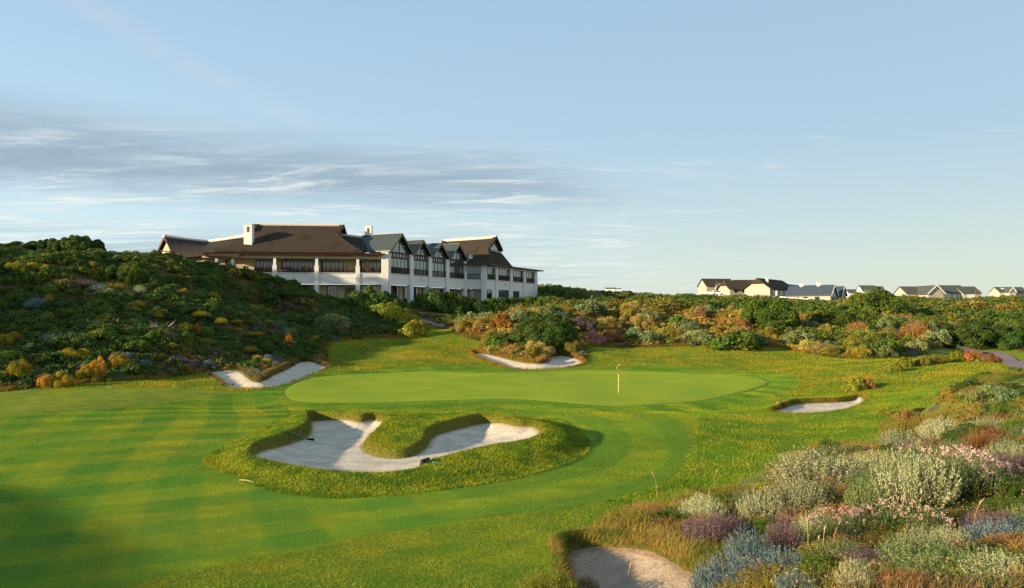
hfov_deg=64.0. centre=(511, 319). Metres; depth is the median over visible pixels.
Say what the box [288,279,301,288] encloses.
leafy shrub
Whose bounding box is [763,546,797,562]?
green shrub
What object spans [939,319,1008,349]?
green shrub
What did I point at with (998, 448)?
silver shrub
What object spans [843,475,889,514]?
grey shrub
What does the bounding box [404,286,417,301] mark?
door
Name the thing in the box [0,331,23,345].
golden shrub
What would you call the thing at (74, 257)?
lime shrub
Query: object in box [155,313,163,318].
golden shrub
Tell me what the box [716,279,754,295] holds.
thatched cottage
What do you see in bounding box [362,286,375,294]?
door
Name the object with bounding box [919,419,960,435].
silver shrub
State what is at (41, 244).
bushy tree
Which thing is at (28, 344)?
silver shrub
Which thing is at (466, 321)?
olive shrub
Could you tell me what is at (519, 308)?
tan shrub
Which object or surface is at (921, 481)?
heath shrub
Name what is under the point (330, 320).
grey shrub
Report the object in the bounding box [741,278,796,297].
thatched house
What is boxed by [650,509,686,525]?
leafy shrub
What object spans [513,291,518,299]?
window
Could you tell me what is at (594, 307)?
grey shrub
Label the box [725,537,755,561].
green shrub
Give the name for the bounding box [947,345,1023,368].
cart path
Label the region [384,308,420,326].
bush
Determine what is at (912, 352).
blue grey shrub
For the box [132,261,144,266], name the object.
green shrub
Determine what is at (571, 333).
green shrub
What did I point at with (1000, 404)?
leafy shrub
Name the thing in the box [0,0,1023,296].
sky
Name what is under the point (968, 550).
grey shrub
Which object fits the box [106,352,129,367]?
golden shrub
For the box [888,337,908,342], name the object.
lime shrub
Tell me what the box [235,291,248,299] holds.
green shrub
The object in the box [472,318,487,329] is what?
tan shrub
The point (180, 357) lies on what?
blue grey shrub
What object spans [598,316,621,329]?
tan shrub
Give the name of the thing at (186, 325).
golden shrub
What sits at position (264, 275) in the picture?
leafy shrub
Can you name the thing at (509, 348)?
brown shrub
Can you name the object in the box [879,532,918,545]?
grey shrub
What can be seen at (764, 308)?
leafy shrub
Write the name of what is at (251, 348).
golden shrub
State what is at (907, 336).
lime shrub
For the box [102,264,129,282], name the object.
green shrub
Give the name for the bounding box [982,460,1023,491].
flowering shrub
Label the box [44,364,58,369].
green shrub
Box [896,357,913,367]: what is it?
lime shrub
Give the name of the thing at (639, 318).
tan shrub
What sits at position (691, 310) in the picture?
olive shrub
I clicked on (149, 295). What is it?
green shrub
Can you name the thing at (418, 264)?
window
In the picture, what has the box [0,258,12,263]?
olive shrub
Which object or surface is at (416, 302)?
green shrub
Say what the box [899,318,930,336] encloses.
brown shrub
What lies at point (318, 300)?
green shrub
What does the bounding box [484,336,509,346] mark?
leafy shrub
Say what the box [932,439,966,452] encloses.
grey shrub
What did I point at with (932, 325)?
grey shrub
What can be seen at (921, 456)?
grey shrub
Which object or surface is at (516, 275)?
window
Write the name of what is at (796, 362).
rough grass
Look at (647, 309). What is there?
tan shrub
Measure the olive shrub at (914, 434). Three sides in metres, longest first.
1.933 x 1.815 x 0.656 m
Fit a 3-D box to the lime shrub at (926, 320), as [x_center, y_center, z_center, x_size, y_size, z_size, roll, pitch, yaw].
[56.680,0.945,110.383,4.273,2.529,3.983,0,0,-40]
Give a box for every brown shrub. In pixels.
[35,372,47,378]
[501,342,520,353]
[535,353,550,362]
[602,330,628,341]
[625,501,665,516]
[643,515,683,529]
[684,511,733,525]
[691,306,706,317]
[715,529,753,541]
[717,317,727,326]
[734,318,753,330]
[770,507,829,527]
[815,501,873,529]
[818,532,863,551]
[842,441,873,447]
[846,319,869,331]
[861,377,876,389]
[872,566,937,587]
[878,326,899,336]
[890,409,917,428]
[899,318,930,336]
[943,539,980,554]
[961,385,980,391]
[961,400,994,407]
[964,350,984,361]
[975,426,1010,438]
[976,411,1022,423]
[976,530,1023,550]
[983,353,1002,362]
[1001,532,1023,560]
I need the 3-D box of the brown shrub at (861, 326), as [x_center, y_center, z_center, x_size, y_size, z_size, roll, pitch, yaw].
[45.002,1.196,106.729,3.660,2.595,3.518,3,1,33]
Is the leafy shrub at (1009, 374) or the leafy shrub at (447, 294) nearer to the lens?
the leafy shrub at (1009, 374)
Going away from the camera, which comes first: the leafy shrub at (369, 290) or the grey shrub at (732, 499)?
the grey shrub at (732, 499)
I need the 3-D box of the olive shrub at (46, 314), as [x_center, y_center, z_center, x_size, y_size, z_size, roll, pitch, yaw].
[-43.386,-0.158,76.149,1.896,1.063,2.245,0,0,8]
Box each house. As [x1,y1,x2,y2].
[604,288,620,291]
[697,279,730,295]
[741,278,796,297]
[785,282,838,299]
[836,286,847,299]
[846,285,884,296]
[892,285,982,298]
[988,287,1023,296]
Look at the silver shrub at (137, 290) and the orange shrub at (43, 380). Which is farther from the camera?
the silver shrub at (137, 290)
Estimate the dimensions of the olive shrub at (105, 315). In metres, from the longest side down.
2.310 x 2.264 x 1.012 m
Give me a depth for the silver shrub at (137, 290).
87.32 m
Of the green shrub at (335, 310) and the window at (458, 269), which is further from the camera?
the window at (458, 269)
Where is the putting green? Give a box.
[285,370,765,405]
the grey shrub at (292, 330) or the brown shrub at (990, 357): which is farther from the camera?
the grey shrub at (292, 330)
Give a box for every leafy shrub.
[0,350,25,364]
[11,255,34,261]
[33,283,62,293]
[82,298,111,309]
[86,323,121,341]
[118,262,144,286]
[120,340,151,351]
[144,330,160,342]
[163,252,183,261]
[176,330,193,349]
[183,261,195,269]
[184,258,203,265]
[190,326,213,336]
[209,288,226,298]
[224,267,238,273]
[226,309,250,319]
[246,309,258,315]
[249,273,268,279]
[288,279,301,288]
[300,327,323,340]
[320,311,336,317]
[329,299,343,306]
[357,324,380,333]
[360,285,389,312]
[402,300,412,312]
[429,291,452,313]
[465,298,493,313]
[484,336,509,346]
[523,295,543,307]
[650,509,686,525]
[662,316,690,324]
[677,511,705,524]
[705,329,763,350]
[706,492,740,506]
[738,297,802,326]
[745,517,787,539]
[757,319,788,331]
[782,552,876,576]
[801,305,818,316]
[803,438,843,456]
[808,308,857,327]
[815,452,842,462]
[847,288,916,314]
[859,447,887,456]
[870,340,901,353]
[879,443,897,450]
[879,504,959,535]
[911,505,963,527]
[934,551,1021,581]
[964,376,982,380]
[980,474,1023,500]
[980,493,1023,513]
[983,543,1023,563]
[984,401,1023,417]
[991,405,1023,420]
[997,421,1023,436]
[999,372,1019,378]
[1000,416,1023,425]
[1001,379,1023,385]
[1003,394,1023,402]
[1006,367,1023,373]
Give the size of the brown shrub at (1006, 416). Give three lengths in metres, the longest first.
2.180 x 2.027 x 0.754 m
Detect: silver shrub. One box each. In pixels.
[23,343,43,352]
[131,285,145,294]
[678,490,727,518]
[735,486,786,520]
[763,444,872,491]
[763,474,832,515]
[779,482,818,498]
[789,509,843,538]
[823,457,857,476]
[833,554,875,587]
[838,455,865,465]
[848,447,899,473]
[870,438,964,513]
[875,427,922,448]
[896,520,949,554]
[900,462,940,480]
[914,415,963,441]
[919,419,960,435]
[931,525,970,547]
[956,449,1014,472]
[957,546,1023,587]
[962,415,1006,430]
[982,439,1023,456]
[1003,447,1023,463]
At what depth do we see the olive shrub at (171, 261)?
96.74 m
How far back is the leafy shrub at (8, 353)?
63.26 m
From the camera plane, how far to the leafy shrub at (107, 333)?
70.88 m
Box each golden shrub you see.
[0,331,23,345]
[2,361,36,379]
[44,294,54,300]
[53,371,74,387]
[57,347,91,359]
[75,364,93,378]
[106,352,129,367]
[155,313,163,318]
[177,322,192,329]
[190,310,211,317]
[214,317,227,324]
[230,319,242,322]
[243,346,256,351]
[244,331,264,335]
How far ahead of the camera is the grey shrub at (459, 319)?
108.82 m
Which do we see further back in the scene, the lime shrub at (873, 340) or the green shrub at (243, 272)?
the green shrub at (243, 272)
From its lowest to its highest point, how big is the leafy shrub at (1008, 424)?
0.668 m
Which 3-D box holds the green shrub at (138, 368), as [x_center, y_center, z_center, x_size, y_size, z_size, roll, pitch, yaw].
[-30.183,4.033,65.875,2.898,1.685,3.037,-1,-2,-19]
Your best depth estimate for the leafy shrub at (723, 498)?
22.89 m
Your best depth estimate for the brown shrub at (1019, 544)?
14.51 m
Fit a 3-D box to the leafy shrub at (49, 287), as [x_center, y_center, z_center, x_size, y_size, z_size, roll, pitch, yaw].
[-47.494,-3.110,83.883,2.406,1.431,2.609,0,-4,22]
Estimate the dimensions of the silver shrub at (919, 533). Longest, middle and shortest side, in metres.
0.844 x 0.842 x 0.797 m
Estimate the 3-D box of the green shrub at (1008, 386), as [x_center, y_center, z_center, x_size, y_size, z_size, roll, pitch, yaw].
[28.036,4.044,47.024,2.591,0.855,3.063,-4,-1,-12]
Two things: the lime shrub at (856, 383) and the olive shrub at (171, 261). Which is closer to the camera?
the lime shrub at (856, 383)
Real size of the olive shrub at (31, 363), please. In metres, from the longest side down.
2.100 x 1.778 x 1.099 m
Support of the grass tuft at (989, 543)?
on the ground at (40, 402)
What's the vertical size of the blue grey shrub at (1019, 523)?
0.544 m
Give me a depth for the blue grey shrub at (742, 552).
15.62 m
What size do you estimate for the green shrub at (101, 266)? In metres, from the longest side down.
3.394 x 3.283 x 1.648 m
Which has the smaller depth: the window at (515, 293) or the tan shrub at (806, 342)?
the tan shrub at (806, 342)
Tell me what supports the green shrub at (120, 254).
on the ground at (40, 402)
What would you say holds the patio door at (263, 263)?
in the clubhouse
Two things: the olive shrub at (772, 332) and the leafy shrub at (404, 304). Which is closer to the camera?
the olive shrub at (772, 332)
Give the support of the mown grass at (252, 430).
on the ground at (40, 402)
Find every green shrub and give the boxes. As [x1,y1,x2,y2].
[12,248,28,251]
[15,316,34,326]
[22,251,38,255]
[38,368,52,373]
[41,297,70,312]
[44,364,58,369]
[57,252,70,258]
[59,332,101,349]
[69,259,86,264]
[75,356,104,365]
[90,264,114,278]
[90,349,108,358]
[91,250,110,258]
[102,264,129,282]
[103,258,119,265]
[110,252,129,259]
[116,326,147,336]
[119,359,154,375]
[122,334,146,340]
[126,318,148,326]
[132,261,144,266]
[140,291,162,302]
[143,283,156,290]
[146,249,161,257]
[148,274,166,286]
[148,287,177,300]
[148,363,163,372]
[149,254,172,261]
[153,324,181,337]
[172,283,184,288]
[189,275,208,284]
[196,260,217,269]
[201,303,222,312]
[208,334,232,342]
[209,262,228,272]
[214,331,236,338]
[217,352,235,361]
[229,269,251,275]
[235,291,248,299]
[244,271,263,277]
[254,341,278,354]
[259,292,282,303]
[261,276,283,283]
[269,288,300,296]
[284,315,307,325]
[285,349,301,356]
[302,291,318,297]
[315,297,329,303]
[327,308,344,314]
[328,330,342,337]
[338,293,353,308]
[350,290,369,310]
[351,324,360,328]
[374,290,394,313]
[378,319,394,325]
[387,293,403,308]
[409,292,429,310]
[420,287,448,313]
[445,291,469,314]
[458,296,485,313]
[484,297,510,314]
[502,297,530,309]
[507,321,538,343]
[522,311,566,353]
[537,296,549,305]
[551,316,579,349]
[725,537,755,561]
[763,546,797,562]
[798,526,837,545]
[882,317,913,329]
[887,445,928,462]
[888,547,964,572]
[910,407,924,413]
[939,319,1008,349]
[940,423,987,440]
[943,518,969,533]
[948,380,971,391]
[957,378,984,387]
[958,417,988,424]
[972,371,992,376]
[976,403,993,412]
[982,327,1023,350]
[985,382,1021,390]
[1008,375,1023,381]
[1014,387,1023,393]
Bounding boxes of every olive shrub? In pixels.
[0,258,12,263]
[14,359,37,365]
[26,353,46,361]
[36,312,58,318]
[73,308,85,316]
[86,261,101,270]
[88,376,101,381]
[93,313,116,321]
[101,282,130,289]
[126,300,148,310]
[146,306,167,315]
[163,259,176,266]
[176,288,197,296]
[179,366,195,373]
[196,337,219,343]
[206,291,220,299]
[313,353,325,358]
[444,317,459,326]
[453,317,475,330]
[480,328,500,347]
[482,314,495,320]
[506,306,525,312]
[524,346,545,357]
[557,304,571,307]
[558,340,582,354]
[575,576,599,587]
[604,504,668,531]
[615,306,637,316]
[644,323,658,331]
[654,306,664,312]
[655,327,675,333]
[655,500,687,513]
[667,329,683,338]
[686,306,698,312]
[702,300,715,307]
[712,332,724,336]
[712,483,755,500]
[714,312,727,318]
[715,325,731,333]
[716,559,829,587]
[747,478,781,494]
[754,326,781,340]
[793,539,845,560]
[816,323,837,335]
[816,345,846,354]
[832,325,846,329]
[840,335,867,344]
[845,345,873,358]
[845,519,900,538]
[848,450,882,457]
[878,416,918,430]
[879,419,919,434]
[889,412,921,421]
[901,442,938,453]
[903,427,929,439]
[907,411,945,426]
[914,355,932,365]
[926,410,949,419]
[928,354,945,363]
[931,447,964,459]
[937,387,962,404]
[939,399,987,415]
[941,394,971,406]
[946,408,982,423]
[958,477,1006,497]
[977,374,1008,382]
[994,507,1023,518]
[1004,397,1023,407]
[1006,413,1023,423]
[1008,527,1023,542]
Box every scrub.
[0,245,197,266]
[435,283,1023,330]
[633,292,1023,300]
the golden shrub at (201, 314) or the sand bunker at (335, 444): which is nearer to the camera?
the sand bunker at (335, 444)
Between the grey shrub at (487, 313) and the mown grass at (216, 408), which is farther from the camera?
the grey shrub at (487, 313)
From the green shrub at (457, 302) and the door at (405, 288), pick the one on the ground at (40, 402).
the green shrub at (457, 302)
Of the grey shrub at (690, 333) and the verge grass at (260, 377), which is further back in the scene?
the grey shrub at (690, 333)
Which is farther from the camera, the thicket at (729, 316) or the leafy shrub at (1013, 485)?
the thicket at (729, 316)
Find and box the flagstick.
[616,365,618,392]
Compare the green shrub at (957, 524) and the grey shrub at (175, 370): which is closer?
the green shrub at (957, 524)
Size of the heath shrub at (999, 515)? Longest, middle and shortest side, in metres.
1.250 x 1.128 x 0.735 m
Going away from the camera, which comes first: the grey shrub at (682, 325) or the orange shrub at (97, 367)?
the orange shrub at (97, 367)
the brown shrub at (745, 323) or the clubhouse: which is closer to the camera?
the brown shrub at (745, 323)
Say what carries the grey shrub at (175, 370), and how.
on the ground at (40, 402)
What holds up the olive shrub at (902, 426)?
on the ground at (40, 402)
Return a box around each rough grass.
[32,323,1009,395]
[107,467,765,587]
[202,408,590,498]
[596,381,947,502]
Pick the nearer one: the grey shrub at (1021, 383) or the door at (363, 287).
the grey shrub at (1021, 383)
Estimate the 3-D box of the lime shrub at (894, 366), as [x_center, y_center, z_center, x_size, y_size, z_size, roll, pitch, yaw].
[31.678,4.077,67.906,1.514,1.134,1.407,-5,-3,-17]
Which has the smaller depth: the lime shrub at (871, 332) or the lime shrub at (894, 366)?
the lime shrub at (894, 366)
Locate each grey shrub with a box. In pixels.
[23,297,45,308]
[39,331,68,341]
[88,283,107,291]
[106,351,136,359]
[138,359,151,367]
[163,368,178,373]
[168,354,184,359]
[200,359,217,369]
[211,346,228,352]
[247,368,262,374]
[250,354,276,361]
[274,320,285,326]
[277,327,297,337]
[314,313,350,330]
[454,316,471,324]
[464,311,483,319]
[479,311,493,315]
[506,310,529,322]
[535,304,568,319]
[572,300,608,317]
[599,302,616,308]
[621,327,660,343]
[640,311,662,321]
[659,334,670,340]
[671,320,701,330]
[680,329,709,340]
[686,334,714,345]
[686,567,727,587]
[690,304,721,316]
[690,548,772,587]
[722,523,772,565]
[726,486,774,507]
[738,471,776,490]
[753,543,804,575]
[755,334,770,346]
[773,566,817,587]
[778,455,813,471]
[779,330,814,344]
[803,321,824,328]
[805,535,873,560]
[812,479,846,497]
[814,443,848,456]
[822,340,840,347]
[836,443,865,455]
[843,467,897,490]
[843,468,871,483]
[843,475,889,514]
[860,462,903,481]
[872,320,897,329]
[874,345,898,357]
[874,530,960,572]
[877,314,902,319]
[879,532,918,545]
[895,453,947,466]
[895,549,967,580]
[903,339,929,353]
[907,349,918,355]
[911,321,939,331]
[919,329,952,345]
[921,402,952,415]
[929,341,938,348]
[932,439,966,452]
[938,542,1016,567]
[947,455,1006,481]
[953,382,1022,408]
[959,516,1023,545]
[985,435,1023,452]
[992,512,1023,535]
[1002,500,1023,526]
[1006,381,1023,385]
[1006,423,1023,441]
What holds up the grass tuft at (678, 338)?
on the ground at (40, 402)
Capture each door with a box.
[256,260,272,271]
[282,260,314,272]
[321,261,343,272]
[327,285,336,297]
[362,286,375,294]
[391,286,398,297]
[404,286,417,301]
[470,290,474,299]
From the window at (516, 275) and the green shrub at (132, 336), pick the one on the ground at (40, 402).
the green shrub at (132, 336)
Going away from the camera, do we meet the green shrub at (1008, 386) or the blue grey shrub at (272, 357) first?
the green shrub at (1008, 386)
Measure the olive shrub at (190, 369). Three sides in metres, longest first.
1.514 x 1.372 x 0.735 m
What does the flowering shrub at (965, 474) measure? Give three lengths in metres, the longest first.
1.760 x 1.696 x 1.250 m
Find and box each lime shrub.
[4,260,36,271]
[29,263,48,272]
[62,255,77,261]
[81,268,99,275]
[368,302,402,317]
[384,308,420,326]
[397,319,429,337]
[515,565,578,587]
[837,344,855,352]
[841,328,865,337]
[842,374,865,391]
[851,326,879,340]
[868,337,885,343]
[874,407,897,415]
[883,361,902,372]
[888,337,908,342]
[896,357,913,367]
[903,334,922,341]
[917,317,947,326]
[946,350,965,361]
[976,373,1005,378]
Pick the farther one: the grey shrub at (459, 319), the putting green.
the grey shrub at (459, 319)
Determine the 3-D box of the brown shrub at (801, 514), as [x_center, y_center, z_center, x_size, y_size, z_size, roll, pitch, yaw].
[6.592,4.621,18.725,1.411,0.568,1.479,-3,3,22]
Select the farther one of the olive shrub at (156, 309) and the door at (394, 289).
the door at (394, 289)
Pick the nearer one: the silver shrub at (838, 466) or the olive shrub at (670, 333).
the silver shrub at (838, 466)
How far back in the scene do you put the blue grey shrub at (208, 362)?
70.61 m
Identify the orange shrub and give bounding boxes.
[36,374,53,387]
[88,356,106,377]
[192,323,201,333]
[284,335,292,343]
[489,310,511,329]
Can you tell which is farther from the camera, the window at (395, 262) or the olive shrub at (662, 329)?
the window at (395, 262)
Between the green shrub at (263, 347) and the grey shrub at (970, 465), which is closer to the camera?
the grey shrub at (970, 465)
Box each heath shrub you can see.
[63,278,97,287]
[161,331,178,342]
[181,358,199,367]
[268,361,287,367]
[572,316,597,331]
[679,508,729,548]
[698,507,754,536]
[737,560,775,587]
[764,504,805,554]
[834,545,892,566]
[892,438,936,450]
[911,472,952,497]
[957,504,1021,535]
[983,448,1023,476]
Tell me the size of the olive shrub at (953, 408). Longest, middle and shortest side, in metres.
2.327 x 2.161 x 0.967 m
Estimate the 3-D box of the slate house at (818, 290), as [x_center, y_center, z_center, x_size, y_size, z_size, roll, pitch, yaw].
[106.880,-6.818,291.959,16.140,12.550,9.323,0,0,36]
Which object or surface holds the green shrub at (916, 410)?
on the ground at (40, 402)
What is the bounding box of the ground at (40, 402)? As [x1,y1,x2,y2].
[0,258,1023,587]
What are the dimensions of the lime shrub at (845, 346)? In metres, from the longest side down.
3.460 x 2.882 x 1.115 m
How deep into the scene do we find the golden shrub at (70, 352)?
66.04 m
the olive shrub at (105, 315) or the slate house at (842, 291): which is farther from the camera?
the slate house at (842, 291)
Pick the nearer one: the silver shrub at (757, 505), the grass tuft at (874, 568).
the grass tuft at (874, 568)
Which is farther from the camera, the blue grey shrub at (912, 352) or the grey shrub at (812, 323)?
the grey shrub at (812, 323)
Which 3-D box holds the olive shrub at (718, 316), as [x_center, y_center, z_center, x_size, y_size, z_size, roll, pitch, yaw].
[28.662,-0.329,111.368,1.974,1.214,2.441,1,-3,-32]
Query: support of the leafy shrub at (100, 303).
on the ground at (40, 402)
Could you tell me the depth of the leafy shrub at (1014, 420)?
26.81 m
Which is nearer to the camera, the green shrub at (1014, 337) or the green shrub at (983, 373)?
the green shrub at (983, 373)
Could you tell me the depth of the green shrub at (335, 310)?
113.36 m
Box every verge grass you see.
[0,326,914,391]
[203,356,330,387]
[468,348,585,369]
[545,524,728,587]
[592,382,967,587]
[766,392,870,413]
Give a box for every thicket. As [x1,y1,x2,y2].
[0,246,450,387]
[452,306,807,357]
[781,303,1022,356]
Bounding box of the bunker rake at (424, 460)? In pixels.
[420,457,462,465]
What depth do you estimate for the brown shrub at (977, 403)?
40.66 m
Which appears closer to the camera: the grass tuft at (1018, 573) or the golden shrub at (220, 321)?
the grass tuft at (1018, 573)
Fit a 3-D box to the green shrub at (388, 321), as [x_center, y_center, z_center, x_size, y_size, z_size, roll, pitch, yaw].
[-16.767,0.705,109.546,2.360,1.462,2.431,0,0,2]
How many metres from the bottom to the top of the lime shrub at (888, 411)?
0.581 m
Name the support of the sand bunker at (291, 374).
on the ground at (40, 402)
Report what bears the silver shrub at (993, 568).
on the ground at (40, 402)
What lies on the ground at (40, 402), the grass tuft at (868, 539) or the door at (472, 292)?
the grass tuft at (868, 539)
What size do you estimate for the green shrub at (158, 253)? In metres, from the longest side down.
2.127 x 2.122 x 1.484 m
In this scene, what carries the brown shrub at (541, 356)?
on the ground at (40, 402)
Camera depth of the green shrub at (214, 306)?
86.44 m
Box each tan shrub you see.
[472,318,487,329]
[509,307,527,313]
[522,340,555,355]
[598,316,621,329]
[622,300,641,309]
[625,314,654,329]
[641,307,654,310]
[723,326,748,333]
[794,339,820,350]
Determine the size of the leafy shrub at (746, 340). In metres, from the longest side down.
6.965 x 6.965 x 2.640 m
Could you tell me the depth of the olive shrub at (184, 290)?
90.30 m
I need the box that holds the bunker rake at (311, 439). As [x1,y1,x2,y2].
[284,430,313,440]
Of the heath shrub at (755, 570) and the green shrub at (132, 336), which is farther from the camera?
the green shrub at (132, 336)
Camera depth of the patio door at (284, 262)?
131.67 m
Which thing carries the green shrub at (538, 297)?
on the ground at (40, 402)
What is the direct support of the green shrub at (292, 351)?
on the ground at (40, 402)
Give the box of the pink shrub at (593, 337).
[582,331,606,344]
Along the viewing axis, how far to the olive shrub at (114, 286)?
86.75 m
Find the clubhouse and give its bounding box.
[157,223,543,305]
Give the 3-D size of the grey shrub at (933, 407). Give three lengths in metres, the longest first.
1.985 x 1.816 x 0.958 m
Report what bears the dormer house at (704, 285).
on the ground at (40, 402)
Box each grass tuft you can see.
[454,323,463,331]
[605,335,614,342]
[672,519,687,533]
[675,336,683,343]
[688,484,704,495]
[763,337,774,345]
[817,343,826,349]
[819,474,840,490]
[826,346,837,354]
[828,482,848,496]
[847,559,894,578]
[852,529,882,542]
[859,529,887,550]
[860,443,874,450]
[869,559,893,572]
[891,524,911,536]
[926,436,940,444]
[940,508,964,516]
[949,424,1008,456]
[966,509,986,520]
[973,536,1001,551]
[977,420,993,428]
[979,521,999,535]
[997,560,1023,587]
[1015,434,1023,442]
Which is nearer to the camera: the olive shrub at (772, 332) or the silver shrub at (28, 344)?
the silver shrub at (28, 344)
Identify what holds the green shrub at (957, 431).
on the ground at (40, 402)
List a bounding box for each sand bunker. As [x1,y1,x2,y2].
[213,361,323,387]
[256,419,538,472]
[476,353,580,369]
[568,546,700,587]
[777,397,863,412]
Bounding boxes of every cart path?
[421,319,446,326]
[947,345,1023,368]
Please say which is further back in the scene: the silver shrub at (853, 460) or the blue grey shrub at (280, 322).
the blue grey shrub at (280, 322)
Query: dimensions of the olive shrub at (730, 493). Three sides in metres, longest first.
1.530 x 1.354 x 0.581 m
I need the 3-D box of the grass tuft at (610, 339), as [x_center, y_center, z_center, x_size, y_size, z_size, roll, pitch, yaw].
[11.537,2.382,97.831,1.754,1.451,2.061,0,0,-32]
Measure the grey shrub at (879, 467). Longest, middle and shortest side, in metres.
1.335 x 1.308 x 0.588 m
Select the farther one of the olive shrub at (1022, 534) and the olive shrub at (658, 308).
the olive shrub at (658, 308)
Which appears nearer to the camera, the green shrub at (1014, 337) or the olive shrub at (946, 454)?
the olive shrub at (946, 454)
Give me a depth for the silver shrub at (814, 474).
22.32 m
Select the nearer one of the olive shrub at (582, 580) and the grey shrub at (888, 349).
the olive shrub at (582, 580)
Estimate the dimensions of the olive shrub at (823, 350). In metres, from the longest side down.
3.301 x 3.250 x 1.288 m
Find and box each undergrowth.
[628,373,1023,587]
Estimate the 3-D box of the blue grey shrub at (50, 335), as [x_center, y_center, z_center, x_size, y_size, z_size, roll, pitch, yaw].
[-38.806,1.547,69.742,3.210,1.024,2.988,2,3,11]
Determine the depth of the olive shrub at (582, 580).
16.74 m
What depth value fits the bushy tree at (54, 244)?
104.87 m
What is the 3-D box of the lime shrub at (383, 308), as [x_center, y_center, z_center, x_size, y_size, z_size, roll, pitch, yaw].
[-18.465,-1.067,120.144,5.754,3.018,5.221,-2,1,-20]
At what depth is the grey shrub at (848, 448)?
29.96 m
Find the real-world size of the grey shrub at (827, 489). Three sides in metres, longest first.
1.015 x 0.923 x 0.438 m
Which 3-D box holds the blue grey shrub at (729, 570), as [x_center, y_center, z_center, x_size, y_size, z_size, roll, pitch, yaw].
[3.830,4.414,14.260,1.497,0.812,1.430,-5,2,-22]
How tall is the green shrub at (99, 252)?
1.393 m
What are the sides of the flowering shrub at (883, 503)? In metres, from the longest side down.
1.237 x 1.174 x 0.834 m
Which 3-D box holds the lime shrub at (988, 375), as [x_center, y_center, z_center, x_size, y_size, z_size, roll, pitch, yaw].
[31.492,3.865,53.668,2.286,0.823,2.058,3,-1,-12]
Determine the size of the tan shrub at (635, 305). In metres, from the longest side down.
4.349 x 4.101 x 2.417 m
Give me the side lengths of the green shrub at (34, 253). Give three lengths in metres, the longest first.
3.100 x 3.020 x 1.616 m
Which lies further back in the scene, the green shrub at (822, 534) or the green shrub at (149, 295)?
the green shrub at (149, 295)
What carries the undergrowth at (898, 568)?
on the ground at (40, 402)
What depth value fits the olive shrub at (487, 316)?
106.89 m
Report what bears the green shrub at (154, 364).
on the ground at (40, 402)
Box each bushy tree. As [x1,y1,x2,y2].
[0,243,19,248]
[10,241,37,250]
[36,239,47,249]
[47,237,67,250]
[60,235,92,250]
[90,239,105,250]
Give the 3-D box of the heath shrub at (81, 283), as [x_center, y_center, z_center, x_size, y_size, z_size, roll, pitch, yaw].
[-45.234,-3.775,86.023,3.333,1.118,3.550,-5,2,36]
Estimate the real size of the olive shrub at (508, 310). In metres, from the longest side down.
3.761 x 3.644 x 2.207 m
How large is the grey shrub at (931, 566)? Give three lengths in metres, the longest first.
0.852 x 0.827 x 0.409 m
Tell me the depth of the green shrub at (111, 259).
93.83 m
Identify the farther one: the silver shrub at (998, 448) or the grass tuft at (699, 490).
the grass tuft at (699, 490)
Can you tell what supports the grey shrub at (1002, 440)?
on the ground at (40, 402)
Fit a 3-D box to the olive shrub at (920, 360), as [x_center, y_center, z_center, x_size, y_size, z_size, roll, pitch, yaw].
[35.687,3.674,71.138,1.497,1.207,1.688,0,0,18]
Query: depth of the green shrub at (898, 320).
110.22 m
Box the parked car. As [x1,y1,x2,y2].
[713,291,723,294]
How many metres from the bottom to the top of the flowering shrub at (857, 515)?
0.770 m
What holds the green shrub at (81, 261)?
on the ground at (40, 402)
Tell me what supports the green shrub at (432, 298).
on the ground at (40, 402)
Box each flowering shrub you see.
[808,505,865,541]
[829,504,882,534]
[866,496,919,534]
[904,505,956,536]
[918,445,993,495]
[941,443,991,468]
[950,453,1011,497]
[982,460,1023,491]
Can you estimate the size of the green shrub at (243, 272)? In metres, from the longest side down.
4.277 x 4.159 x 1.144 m
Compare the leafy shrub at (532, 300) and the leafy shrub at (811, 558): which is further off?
the leafy shrub at (532, 300)
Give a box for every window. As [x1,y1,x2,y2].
[360,261,380,272]
[388,239,409,253]
[391,258,408,274]
[414,245,427,255]
[414,260,426,275]
[432,262,444,277]
[435,248,446,258]
[450,264,462,278]
[452,249,464,260]
[467,267,480,278]
[487,267,493,279]
[487,289,491,298]
[498,269,508,280]
[499,290,508,298]
[512,270,521,281]
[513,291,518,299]
[526,272,532,282]
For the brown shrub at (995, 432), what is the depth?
25.78 m
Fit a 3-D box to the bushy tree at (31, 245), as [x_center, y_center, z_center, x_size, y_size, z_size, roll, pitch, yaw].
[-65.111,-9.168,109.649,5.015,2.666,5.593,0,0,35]
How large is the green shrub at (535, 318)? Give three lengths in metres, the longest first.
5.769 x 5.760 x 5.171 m
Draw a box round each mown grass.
[0,410,703,489]
[0,482,665,587]
[102,365,801,416]
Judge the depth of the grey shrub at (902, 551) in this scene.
13.35 m
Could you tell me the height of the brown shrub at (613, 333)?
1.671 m
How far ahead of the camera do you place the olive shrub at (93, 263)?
90.59 m
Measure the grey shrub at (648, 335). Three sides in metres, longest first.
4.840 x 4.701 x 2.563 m
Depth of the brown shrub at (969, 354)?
89.91 m
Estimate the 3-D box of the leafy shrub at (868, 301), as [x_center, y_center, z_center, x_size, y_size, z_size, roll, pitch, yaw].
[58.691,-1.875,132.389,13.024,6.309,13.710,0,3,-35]
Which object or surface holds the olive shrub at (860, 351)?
on the ground at (40, 402)

